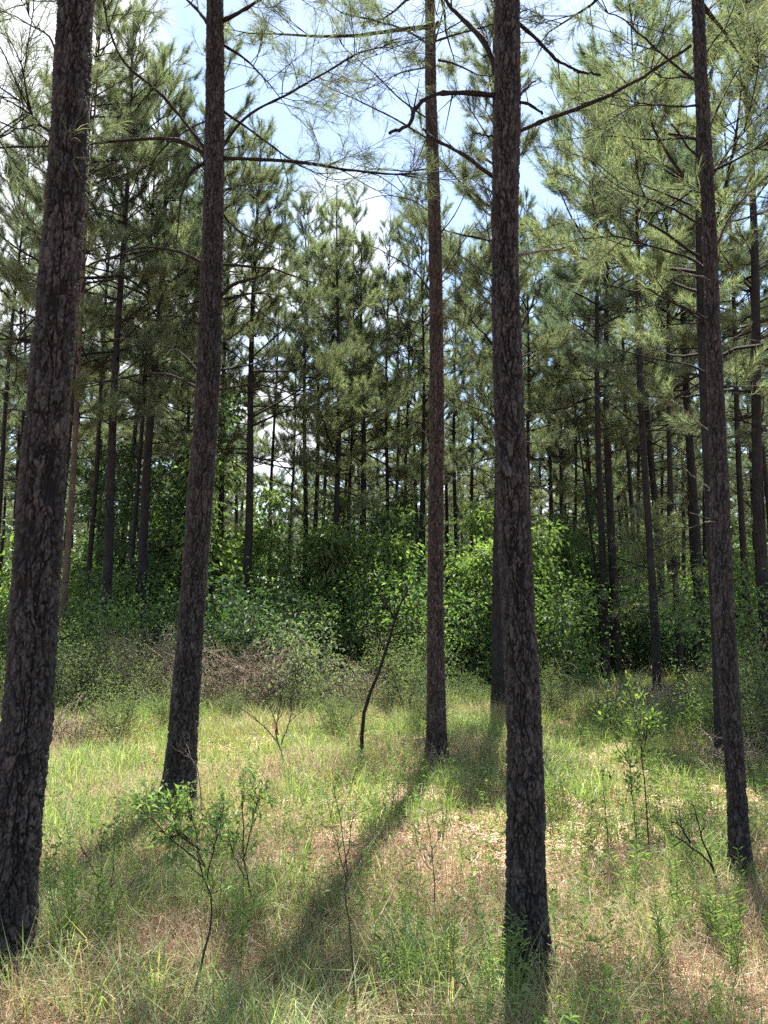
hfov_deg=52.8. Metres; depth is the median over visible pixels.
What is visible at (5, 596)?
leafy shrub
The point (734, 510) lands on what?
pine tree
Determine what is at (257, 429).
pine tree
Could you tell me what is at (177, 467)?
pine tree
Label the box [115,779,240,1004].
sapling
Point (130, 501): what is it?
pine tree
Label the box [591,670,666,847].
sapling
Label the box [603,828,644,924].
weed plant
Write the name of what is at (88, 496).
broadleaf tree
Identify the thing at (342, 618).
broadleaf tree
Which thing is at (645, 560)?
broadleaf tree
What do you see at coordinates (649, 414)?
pine tree
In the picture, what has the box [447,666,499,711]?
leafy shrub
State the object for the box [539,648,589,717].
leafy shrub
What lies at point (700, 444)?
pine tree
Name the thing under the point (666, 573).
broadleaf tree
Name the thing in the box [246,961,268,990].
weed plant
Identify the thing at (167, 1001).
weed plant
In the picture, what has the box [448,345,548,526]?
pine tree
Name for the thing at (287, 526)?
pine tree
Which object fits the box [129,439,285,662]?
broadleaf tree
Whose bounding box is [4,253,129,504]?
pine tree
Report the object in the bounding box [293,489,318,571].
pine tree
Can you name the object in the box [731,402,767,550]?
pine tree
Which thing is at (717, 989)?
weed plant
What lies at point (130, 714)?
leafy shrub
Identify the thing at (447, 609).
leafy shrub
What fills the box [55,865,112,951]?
weed plant
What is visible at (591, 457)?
pine tree
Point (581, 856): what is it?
weed plant
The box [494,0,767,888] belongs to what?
pine tree
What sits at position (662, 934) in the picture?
weed plant
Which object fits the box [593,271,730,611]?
pine tree
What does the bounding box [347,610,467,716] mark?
leafy shrub
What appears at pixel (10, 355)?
pine tree
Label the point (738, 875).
weed plant
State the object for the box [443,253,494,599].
pine tree
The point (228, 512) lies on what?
pine tree
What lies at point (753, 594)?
leafy shrub
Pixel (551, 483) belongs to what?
pine tree
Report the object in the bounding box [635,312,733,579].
pine tree
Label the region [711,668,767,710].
leafy shrub
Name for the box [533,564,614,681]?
leafy shrub
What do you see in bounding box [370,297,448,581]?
pine tree
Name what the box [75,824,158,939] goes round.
bare seedling
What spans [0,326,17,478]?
pine tree
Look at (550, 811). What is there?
weed plant
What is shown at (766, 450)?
pine tree
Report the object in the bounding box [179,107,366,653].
pine tree
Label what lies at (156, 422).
pine tree
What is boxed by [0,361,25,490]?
pine tree
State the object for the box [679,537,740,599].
broadleaf tree
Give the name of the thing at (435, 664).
pine tree
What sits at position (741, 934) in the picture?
weed plant
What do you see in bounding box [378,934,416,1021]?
weed plant
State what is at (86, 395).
pine tree
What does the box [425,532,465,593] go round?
broadleaf tree
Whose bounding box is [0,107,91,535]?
pine tree
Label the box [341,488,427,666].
broadleaf tree
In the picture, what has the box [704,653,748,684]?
leafy shrub
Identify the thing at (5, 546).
broadleaf tree
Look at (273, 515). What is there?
pine tree
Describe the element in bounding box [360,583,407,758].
dead sapling
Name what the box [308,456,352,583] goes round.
pine tree
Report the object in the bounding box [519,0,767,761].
pine tree
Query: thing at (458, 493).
pine tree
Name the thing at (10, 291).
pine tree
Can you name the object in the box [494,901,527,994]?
weed plant
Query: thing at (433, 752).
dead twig
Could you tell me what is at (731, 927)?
weed plant
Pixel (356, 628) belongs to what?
leafy shrub
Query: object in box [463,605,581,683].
leafy shrub
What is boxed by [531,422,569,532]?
pine tree
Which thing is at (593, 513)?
broadleaf tree
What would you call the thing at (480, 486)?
pine tree
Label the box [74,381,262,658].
broadleaf tree
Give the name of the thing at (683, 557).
pine tree
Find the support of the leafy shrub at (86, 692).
on the ground at (458, 832)
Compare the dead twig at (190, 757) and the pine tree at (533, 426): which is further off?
the pine tree at (533, 426)
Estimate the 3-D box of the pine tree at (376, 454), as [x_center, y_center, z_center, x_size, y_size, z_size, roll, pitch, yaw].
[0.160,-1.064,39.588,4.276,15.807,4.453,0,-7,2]
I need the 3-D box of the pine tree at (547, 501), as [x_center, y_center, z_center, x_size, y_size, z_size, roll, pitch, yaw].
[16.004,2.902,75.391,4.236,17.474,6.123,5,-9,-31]
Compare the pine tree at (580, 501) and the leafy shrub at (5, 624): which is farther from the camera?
the pine tree at (580, 501)
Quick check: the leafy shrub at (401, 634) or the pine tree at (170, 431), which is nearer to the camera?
the leafy shrub at (401, 634)
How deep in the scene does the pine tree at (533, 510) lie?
62.76 m
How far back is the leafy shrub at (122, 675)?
12.03 m
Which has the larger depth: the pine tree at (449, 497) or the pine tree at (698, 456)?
the pine tree at (449, 497)
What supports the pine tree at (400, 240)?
on the ground at (458, 832)
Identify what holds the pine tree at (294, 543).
on the ground at (458, 832)
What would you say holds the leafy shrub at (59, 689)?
on the ground at (458, 832)
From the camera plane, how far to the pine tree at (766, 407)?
30.67 m
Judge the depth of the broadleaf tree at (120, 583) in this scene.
19.33 m
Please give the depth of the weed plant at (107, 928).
3.65 m
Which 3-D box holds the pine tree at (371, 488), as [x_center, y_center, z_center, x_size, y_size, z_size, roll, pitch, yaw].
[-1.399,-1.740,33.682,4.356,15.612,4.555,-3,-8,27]
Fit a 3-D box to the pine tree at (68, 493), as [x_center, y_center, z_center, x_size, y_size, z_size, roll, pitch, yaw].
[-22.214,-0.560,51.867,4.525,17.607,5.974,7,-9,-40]
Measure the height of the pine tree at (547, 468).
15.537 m
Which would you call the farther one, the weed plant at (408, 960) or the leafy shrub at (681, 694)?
the leafy shrub at (681, 694)
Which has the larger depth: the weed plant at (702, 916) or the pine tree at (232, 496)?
the pine tree at (232, 496)
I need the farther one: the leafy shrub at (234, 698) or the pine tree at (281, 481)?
the pine tree at (281, 481)
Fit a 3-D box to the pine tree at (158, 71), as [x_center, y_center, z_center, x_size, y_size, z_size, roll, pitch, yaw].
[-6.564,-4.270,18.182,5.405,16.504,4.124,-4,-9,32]
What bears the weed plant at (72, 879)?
on the ground at (458, 832)
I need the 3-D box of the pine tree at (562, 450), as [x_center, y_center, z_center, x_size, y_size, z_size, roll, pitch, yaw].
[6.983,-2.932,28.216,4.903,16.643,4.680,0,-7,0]
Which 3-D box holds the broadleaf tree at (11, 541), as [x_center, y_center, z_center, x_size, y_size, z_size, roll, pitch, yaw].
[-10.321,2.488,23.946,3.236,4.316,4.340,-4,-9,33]
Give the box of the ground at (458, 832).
[0,628,767,1023]
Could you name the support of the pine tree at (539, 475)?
on the ground at (458, 832)
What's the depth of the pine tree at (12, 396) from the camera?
30.52 m
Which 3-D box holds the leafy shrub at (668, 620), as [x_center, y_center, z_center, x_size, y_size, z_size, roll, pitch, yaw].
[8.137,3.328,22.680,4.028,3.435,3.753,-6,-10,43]
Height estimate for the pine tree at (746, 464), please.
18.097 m
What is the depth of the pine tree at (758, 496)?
14.46 m
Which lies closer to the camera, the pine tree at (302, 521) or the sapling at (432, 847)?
the sapling at (432, 847)
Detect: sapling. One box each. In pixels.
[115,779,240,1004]
[201,675,308,767]
[209,758,278,911]
[313,770,385,1022]
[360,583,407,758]
[393,795,451,920]
[440,776,452,853]
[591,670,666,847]
[593,764,614,867]
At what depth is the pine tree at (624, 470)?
34.70 m
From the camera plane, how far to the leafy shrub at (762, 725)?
9.01 m
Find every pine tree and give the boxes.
[0,0,127,986]
[0,0,165,570]
[0,0,188,682]
[0,0,204,641]
[0,0,492,816]
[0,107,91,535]
[0,174,120,553]
[0,240,100,593]
[0,263,29,462]
[0,311,107,481]
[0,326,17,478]
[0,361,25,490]
[0,373,16,471]
[0,389,16,593]
[0,443,14,525]
[1,455,13,533]
[1,512,11,561]
[3,449,75,526]
[3,463,67,518]
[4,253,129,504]
[13,86,197,605]
[16,36,231,609]
[61,383,115,581]
[62,460,88,571]
[63,464,86,554]
[63,478,89,559]
[64,273,192,575]
[64,396,125,538]
[65,428,83,510]
[68,188,196,569]
[70,279,165,575]
[70,365,130,512]
[71,353,136,518]
[73,458,97,563]
[82,40,229,621]
[83,440,133,569]
[84,129,250,532]
[84,219,261,527]
[110,183,258,447]
[115,440,149,559]
[117,292,254,514]
[118,370,185,597]
[137,9,315,533]
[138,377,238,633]
[142,383,194,506]
[145,298,227,547]
[156,131,289,624]
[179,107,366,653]
[199,0,567,766]
[209,367,234,552]
[213,336,272,541]
[213,420,241,541]
[217,471,244,545]
[219,207,325,624]
[223,492,254,548]
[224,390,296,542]
[228,283,335,653]
[242,484,264,527]
[248,187,389,582]
[253,484,287,566]
[254,508,284,580]
[263,215,399,555]
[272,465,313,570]
[272,488,302,573]
[276,251,370,524]
[277,184,426,671]
[281,515,311,588]
[284,462,333,541]
[288,231,413,663]
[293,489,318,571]
[297,180,450,661]
[299,345,391,572]
[300,400,359,525]
[308,327,410,597]
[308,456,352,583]
[312,420,370,551]
[321,212,429,664]
[328,467,381,538]
[339,0,691,1001]
[340,445,391,572]
[342,234,479,651]
[349,270,427,582]
[355,357,426,518]
[368,175,492,610]
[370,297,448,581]
[373,395,468,554]
[374,434,428,540]
[379,405,461,537]
[394,0,579,709]
[399,234,493,650]
[404,348,463,613]
[407,450,427,559]
[411,323,492,589]
[418,439,469,559]
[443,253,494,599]
[443,398,489,552]
[444,414,490,594]
[446,193,586,543]
[446,387,494,559]
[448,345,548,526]
[449,453,493,573]
[464,429,493,543]
[474,184,638,532]
[478,296,556,479]
[478,427,531,542]
[485,73,679,678]
[486,284,604,555]
[488,465,543,523]
[489,41,727,684]
[489,442,546,515]
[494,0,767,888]
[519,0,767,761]
[522,203,632,660]
[524,252,630,653]
[524,387,583,524]
[530,375,582,535]
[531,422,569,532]
[531,464,558,543]
[532,173,694,672]
[532,366,627,649]
[538,272,638,551]
[542,409,617,542]
[542,461,616,550]
[545,0,759,692]
[553,156,702,665]
[559,22,765,680]
[562,338,649,588]
[564,367,635,530]
[577,315,665,588]
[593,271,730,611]
[594,397,685,593]
[594,408,643,557]
[600,38,767,684]
[605,0,767,696]
[613,404,687,583]
[614,404,696,568]
[626,308,702,584]
[627,198,765,664]
[629,371,734,589]
[630,328,698,548]
[632,195,766,514]
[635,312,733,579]
[643,64,767,676]
[650,435,701,533]
[650,446,701,578]
[656,429,702,547]
[664,478,701,566]
[666,382,748,512]
[666,494,701,592]
[685,378,767,511]
[686,511,736,576]
[694,234,767,563]
[694,300,767,580]
[700,434,750,532]
[724,338,767,521]
[725,338,767,484]
[725,402,767,537]
[726,333,767,497]
[730,448,766,545]
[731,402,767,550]
[735,230,767,469]
[740,392,767,450]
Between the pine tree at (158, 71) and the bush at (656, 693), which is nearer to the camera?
the bush at (656, 693)
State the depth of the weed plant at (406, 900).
3.83 m
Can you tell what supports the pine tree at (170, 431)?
on the ground at (458, 832)
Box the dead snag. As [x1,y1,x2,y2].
[557,373,601,671]
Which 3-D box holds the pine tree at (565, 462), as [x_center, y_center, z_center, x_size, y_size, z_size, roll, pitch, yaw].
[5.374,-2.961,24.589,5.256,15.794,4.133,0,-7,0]
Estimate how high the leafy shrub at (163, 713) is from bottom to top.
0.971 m
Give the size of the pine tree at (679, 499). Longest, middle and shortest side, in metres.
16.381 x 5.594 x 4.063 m
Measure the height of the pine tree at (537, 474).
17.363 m
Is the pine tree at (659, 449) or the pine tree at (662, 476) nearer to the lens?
the pine tree at (662, 476)
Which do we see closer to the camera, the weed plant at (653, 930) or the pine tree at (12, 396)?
the weed plant at (653, 930)
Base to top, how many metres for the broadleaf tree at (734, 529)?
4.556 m
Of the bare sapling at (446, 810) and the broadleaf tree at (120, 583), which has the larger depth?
the broadleaf tree at (120, 583)
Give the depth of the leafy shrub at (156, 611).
17.94 m
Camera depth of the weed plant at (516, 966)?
3.27 m
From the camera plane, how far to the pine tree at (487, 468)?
43.14 m
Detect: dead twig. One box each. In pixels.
[171,733,202,821]
[416,737,442,767]
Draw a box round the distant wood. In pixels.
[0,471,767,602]
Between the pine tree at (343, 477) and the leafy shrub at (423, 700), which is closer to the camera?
the leafy shrub at (423, 700)
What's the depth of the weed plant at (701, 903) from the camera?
3.79 m
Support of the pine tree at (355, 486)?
on the ground at (458, 832)
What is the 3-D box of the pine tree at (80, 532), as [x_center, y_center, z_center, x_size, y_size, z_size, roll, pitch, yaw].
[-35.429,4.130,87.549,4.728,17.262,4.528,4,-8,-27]
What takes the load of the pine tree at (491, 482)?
on the ground at (458, 832)
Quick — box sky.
[0,0,767,587]
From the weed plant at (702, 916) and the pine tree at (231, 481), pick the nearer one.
the weed plant at (702, 916)
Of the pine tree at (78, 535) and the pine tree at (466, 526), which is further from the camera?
the pine tree at (466, 526)
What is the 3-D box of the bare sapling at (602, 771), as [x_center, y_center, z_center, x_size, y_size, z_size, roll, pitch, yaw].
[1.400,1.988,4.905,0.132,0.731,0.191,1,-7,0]
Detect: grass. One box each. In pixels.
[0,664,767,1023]
[0,665,767,1023]
[0,681,767,1023]
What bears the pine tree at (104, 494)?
on the ground at (458, 832)
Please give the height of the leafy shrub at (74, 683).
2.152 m
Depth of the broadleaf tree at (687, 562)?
51.64 m
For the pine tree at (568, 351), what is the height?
16.436 m
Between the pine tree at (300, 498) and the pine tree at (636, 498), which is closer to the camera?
the pine tree at (636, 498)
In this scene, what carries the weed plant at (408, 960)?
on the ground at (458, 832)
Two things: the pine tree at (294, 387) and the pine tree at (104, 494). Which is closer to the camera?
the pine tree at (294, 387)
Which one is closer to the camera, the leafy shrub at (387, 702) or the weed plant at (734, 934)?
the weed plant at (734, 934)
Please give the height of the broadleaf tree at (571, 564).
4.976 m
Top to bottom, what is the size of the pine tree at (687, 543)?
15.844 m
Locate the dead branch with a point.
(701, 854)
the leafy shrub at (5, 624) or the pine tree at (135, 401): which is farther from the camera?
the pine tree at (135, 401)
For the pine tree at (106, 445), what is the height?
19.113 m
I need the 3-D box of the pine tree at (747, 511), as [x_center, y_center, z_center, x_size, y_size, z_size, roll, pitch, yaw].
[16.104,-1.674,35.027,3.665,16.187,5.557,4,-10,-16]
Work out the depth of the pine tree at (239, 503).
68.79 m
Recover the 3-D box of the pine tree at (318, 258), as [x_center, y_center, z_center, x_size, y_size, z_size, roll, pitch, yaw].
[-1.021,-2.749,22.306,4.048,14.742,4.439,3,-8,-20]
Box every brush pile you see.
[49,692,137,748]
[58,616,233,709]
[145,626,342,712]
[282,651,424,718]
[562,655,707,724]
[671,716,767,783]
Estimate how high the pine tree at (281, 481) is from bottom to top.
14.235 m
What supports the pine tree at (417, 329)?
on the ground at (458, 832)
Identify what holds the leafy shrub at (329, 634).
on the ground at (458, 832)
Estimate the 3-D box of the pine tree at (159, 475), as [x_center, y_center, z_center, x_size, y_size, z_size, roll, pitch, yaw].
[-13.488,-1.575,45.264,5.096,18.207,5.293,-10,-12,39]
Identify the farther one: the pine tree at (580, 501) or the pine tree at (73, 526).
the pine tree at (73, 526)
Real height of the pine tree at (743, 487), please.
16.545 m
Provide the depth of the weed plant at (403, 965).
3.16 m
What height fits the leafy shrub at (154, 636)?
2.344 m
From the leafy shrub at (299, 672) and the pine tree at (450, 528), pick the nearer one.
the leafy shrub at (299, 672)
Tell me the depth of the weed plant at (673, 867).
4.07 m
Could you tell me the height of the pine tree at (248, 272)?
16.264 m
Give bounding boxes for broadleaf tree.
[0,519,116,647]
[0,530,11,585]
[11,528,102,615]
[58,564,159,652]
[62,450,178,635]
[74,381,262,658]
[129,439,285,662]
[160,547,255,633]
[223,477,423,663]
[251,557,278,604]
[286,480,422,653]
[307,573,381,661]
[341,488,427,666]
[356,559,426,650]
[413,495,569,680]
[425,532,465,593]
[461,491,605,676]
[537,464,631,650]
[556,538,649,664]
[597,525,664,593]
[627,565,687,590]
[638,572,740,662]
[645,551,691,588]
[672,591,711,660]
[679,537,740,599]
[689,513,767,664]
[733,522,752,568]
[735,539,752,584]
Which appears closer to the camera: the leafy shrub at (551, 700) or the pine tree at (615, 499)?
the leafy shrub at (551, 700)
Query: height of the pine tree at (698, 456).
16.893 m
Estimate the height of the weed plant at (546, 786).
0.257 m
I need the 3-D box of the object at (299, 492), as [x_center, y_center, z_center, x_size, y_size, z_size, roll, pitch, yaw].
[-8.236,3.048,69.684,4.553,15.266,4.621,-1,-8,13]
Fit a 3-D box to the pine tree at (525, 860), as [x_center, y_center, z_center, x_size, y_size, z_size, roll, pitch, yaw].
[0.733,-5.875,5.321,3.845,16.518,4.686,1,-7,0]
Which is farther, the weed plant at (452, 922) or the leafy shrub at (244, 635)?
the leafy shrub at (244, 635)
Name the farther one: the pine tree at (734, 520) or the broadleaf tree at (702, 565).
the pine tree at (734, 520)
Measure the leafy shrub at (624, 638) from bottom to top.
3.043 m
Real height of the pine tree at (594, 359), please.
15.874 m
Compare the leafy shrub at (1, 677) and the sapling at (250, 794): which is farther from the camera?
the leafy shrub at (1, 677)
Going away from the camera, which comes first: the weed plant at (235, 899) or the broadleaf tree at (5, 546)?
the weed plant at (235, 899)
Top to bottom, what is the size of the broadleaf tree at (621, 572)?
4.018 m
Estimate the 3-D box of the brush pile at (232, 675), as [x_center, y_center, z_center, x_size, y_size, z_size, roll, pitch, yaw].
[-2.357,2.897,13.099,3.237,2.000,3.131,1,-7,0]
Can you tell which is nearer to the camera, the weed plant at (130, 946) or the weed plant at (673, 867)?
the weed plant at (130, 946)
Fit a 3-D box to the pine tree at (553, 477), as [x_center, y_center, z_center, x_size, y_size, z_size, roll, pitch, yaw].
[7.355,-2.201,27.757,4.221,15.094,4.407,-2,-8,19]
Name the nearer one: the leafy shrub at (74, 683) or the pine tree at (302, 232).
the leafy shrub at (74, 683)
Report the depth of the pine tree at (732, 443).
27.44 m
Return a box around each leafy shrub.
[0,585,106,688]
[0,587,9,629]
[0,603,8,662]
[0,621,71,717]
[0,663,80,716]
[2,600,131,716]
[5,582,176,691]
[58,576,180,669]
[60,629,175,715]
[63,652,163,745]
[65,601,152,685]
[65,670,104,711]
[66,596,177,674]
[139,665,217,728]
[141,573,285,678]
[151,612,241,689]
[160,551,336,690]
[210,674,258,719]
[224,593,317,680]
[232,591,377,713]
[266,579,419,679]
[270,678,317,717]
[291,543,424,675]
[299,666,378,741]
[301,621,335,673]
[347,526,490,679]
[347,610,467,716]
[353,593,485,690]
[368,685,396,713]
[374,555,546,693]
[397,564,548,676]
[400,661,467,728]
[447,528,628,695]
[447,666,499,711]
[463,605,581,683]
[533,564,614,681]
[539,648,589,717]
[547,585,672,677]
[571,667,651,728]
[575,580,687,677]
[598,573,709,675]
[609,685,682,744]
[619,577,754,677]
[646,539,767,698]
[649,658,767,739]
[671,684,708,712]
[676,654,767,756]
[676,677,710,710]
[687,601,767,733]
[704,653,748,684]
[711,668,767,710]
[735,585,760,671]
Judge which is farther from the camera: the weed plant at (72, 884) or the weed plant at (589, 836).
the weed plant at (589, 836)
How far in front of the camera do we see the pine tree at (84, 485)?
41.85 m
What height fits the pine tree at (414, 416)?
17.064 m
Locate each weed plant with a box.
[0,953,20,986]
[40,853,81,932]
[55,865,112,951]
[90,911,110,963]
[94,850,134,955]
[119,926,141,971]
[158,986,175,1022]
[213,962,221,987]
[224,858,260,977]
[226,863,250,954]
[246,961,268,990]
[258,937,293,1000]
[292,928,312,974]
[372,931,429,1016]
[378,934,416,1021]
[396,872,418,945]
[398,936,419,1000]
[411,898,428,956]
[435,882,461,992]
[477,928,503,997]
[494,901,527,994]
[502,938,527,991]
[544,776,550,804]
[545,779,563,850]
[547,792,556,809]
[555,824,572,855]
[563,845,590,894]
[566,817,576,853]
[576,825,597,861]
[582,807,604,864]
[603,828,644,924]
[638,901,666,972]
[643,864,692,987]
[661,860,681,937]
[663,834,694,923]
[668,851,699,931]
[688,907,714,947]
[689,875,722,943]
[699,886,749,988]
[703,871,731,960]
[705,884,747,986]
[709,974,724,1019]
[722,913,746,961]
[724,846,747,924]
[742,860,761,883]
[758,908,767,971]
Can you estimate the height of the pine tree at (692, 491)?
18.195 m
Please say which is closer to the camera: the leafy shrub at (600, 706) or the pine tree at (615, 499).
the leafy shrub at (600, 706)
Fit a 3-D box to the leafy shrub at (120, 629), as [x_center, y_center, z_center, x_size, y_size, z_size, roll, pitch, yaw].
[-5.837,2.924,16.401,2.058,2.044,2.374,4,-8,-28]
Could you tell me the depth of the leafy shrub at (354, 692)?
12.63 m
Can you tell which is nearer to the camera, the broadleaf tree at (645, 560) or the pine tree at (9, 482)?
the broadleaf tree at (645, 560)
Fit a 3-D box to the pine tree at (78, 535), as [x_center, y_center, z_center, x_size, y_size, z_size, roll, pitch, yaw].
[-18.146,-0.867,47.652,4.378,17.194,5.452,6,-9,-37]
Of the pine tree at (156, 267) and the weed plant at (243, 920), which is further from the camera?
the pine tree at (156, 267)
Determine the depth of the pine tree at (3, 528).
52.71 m
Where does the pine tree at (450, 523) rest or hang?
on the ground at (458, 832)
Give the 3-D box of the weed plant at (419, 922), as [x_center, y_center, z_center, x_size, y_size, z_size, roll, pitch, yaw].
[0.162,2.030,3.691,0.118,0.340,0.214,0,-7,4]
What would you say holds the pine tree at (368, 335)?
on the ground at (458, 832)
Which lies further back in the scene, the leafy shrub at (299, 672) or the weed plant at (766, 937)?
the leafy shrub at (299, 672)
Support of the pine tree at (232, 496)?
on the ground at (458, 832)
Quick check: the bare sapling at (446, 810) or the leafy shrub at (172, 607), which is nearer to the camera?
the bare sapling at (446, 810)
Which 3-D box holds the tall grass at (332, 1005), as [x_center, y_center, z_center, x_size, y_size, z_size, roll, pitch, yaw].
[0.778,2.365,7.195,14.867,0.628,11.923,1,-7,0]
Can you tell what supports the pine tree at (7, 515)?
on the ground at (458, 832)
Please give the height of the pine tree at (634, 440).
16.807 m
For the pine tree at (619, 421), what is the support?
on the ground at (458, 832)
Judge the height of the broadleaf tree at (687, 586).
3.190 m
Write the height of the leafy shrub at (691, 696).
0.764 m
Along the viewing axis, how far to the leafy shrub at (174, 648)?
14.68 m
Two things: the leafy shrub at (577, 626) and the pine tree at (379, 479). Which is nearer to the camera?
the leafy shrub at (577, 626)
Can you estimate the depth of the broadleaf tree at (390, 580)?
33.28 m
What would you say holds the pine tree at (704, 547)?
on the ground at (458, 832)
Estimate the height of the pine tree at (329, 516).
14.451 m
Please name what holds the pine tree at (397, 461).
on the ground at (458, 832)
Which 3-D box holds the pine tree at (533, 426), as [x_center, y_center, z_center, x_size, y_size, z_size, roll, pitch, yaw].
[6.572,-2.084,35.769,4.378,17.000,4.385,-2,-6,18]
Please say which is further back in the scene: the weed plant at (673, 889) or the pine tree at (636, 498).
the pine tree at (636, 498)
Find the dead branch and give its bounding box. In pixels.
[667,799,721,897]
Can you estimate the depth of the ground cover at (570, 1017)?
5.08 m
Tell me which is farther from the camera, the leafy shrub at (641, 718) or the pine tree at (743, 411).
the pine tree at (743, 411)
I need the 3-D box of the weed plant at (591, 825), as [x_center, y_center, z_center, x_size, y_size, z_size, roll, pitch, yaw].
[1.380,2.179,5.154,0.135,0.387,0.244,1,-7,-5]
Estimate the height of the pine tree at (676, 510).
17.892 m
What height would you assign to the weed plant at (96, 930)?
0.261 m
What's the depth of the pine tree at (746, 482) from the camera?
48.57 m
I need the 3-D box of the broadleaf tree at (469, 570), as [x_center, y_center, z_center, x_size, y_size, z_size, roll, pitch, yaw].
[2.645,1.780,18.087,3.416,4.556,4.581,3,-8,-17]
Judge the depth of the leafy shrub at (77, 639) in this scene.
14.97 m
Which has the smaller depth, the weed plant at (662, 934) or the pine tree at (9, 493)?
the weed plant at (662, 934)
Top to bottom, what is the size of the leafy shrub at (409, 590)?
4.267 m
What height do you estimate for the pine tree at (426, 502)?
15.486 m
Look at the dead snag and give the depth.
19.11 m
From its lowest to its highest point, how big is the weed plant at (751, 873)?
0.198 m
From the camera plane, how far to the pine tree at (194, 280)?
20.28 m
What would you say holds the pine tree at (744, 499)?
on the ground at (458, 832)
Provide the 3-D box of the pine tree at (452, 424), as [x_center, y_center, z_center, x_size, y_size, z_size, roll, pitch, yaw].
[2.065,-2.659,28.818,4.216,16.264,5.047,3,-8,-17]
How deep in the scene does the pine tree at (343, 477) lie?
37.05 m
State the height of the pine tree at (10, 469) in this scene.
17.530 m
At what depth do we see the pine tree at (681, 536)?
68.22 m
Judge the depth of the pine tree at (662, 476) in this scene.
36.47 m
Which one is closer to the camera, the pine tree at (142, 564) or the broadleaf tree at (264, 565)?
the pine tree at (142, 564)
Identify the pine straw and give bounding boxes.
[0,717,767,1023]
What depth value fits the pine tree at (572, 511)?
60.69 m
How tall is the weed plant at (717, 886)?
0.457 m
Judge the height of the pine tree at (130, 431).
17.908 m
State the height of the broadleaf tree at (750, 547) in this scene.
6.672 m
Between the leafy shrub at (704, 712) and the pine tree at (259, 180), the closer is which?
the leafy shrub at (704, 712)
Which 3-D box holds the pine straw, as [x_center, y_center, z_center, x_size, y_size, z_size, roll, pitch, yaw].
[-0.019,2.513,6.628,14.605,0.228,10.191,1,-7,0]
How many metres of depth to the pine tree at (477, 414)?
24.80 m
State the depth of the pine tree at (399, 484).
52.64 m
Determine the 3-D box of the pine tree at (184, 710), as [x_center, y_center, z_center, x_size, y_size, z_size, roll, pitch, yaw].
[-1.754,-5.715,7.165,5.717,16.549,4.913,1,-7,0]
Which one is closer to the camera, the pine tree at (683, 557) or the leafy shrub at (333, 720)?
the leafy shrub at (333, 720)
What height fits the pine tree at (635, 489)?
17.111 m
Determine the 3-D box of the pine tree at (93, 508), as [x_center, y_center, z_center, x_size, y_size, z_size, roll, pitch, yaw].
[-7.747,-4.101,22.099,4.969,17.272,5.085,1,-7,0]
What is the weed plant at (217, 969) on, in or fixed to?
on the ground at (458, 832)
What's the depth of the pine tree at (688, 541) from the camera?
80.46 m
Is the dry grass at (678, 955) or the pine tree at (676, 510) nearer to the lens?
the dry grass at (678, 955)
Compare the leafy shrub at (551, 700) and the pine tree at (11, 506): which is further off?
the pine tree at (11, 506)
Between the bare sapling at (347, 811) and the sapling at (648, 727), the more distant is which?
the sapling at (648, 727)
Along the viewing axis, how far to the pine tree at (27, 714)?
3.71 m
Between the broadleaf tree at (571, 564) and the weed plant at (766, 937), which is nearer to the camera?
the weed plant at (766, 937)
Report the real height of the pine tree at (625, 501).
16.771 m
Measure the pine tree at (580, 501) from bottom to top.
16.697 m
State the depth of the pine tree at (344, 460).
29.69 m
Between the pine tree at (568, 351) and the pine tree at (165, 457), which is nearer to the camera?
the pine tree at (568, 351)
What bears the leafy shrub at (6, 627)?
on the ground at (458, 832)
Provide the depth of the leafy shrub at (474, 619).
15.59 m
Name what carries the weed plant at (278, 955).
on the ground at (458, 832)
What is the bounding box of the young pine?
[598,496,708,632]
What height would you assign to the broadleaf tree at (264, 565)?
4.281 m
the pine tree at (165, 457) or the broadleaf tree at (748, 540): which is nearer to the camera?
the pine tree at (165, 457)
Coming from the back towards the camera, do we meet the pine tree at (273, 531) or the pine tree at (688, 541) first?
the pine tree at (273, 531)
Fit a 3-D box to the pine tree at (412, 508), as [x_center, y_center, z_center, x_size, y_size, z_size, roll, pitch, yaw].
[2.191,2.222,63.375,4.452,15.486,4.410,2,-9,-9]
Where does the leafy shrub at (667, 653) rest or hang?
on the ground at (458, 832)
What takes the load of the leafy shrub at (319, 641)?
on the ground at (458, 832)
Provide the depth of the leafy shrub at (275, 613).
17.99 m
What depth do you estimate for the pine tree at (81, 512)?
67.49 m
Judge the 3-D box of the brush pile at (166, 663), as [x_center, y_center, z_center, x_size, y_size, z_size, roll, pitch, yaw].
[-4.054,3.062,13.388,3.443,2.572,3.199,7,-10,-39]
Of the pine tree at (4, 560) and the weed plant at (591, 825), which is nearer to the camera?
the weed plant at (591, 825)
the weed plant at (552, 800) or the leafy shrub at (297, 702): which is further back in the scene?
the leafy shrub at (297, 702)
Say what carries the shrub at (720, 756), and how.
on the ground at (458, 832)
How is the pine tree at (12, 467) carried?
on the ground at (458, 832)
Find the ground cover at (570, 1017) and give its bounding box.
[0,683,767,1023]
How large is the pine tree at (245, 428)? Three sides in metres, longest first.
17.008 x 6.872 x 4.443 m
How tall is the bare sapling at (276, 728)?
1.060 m

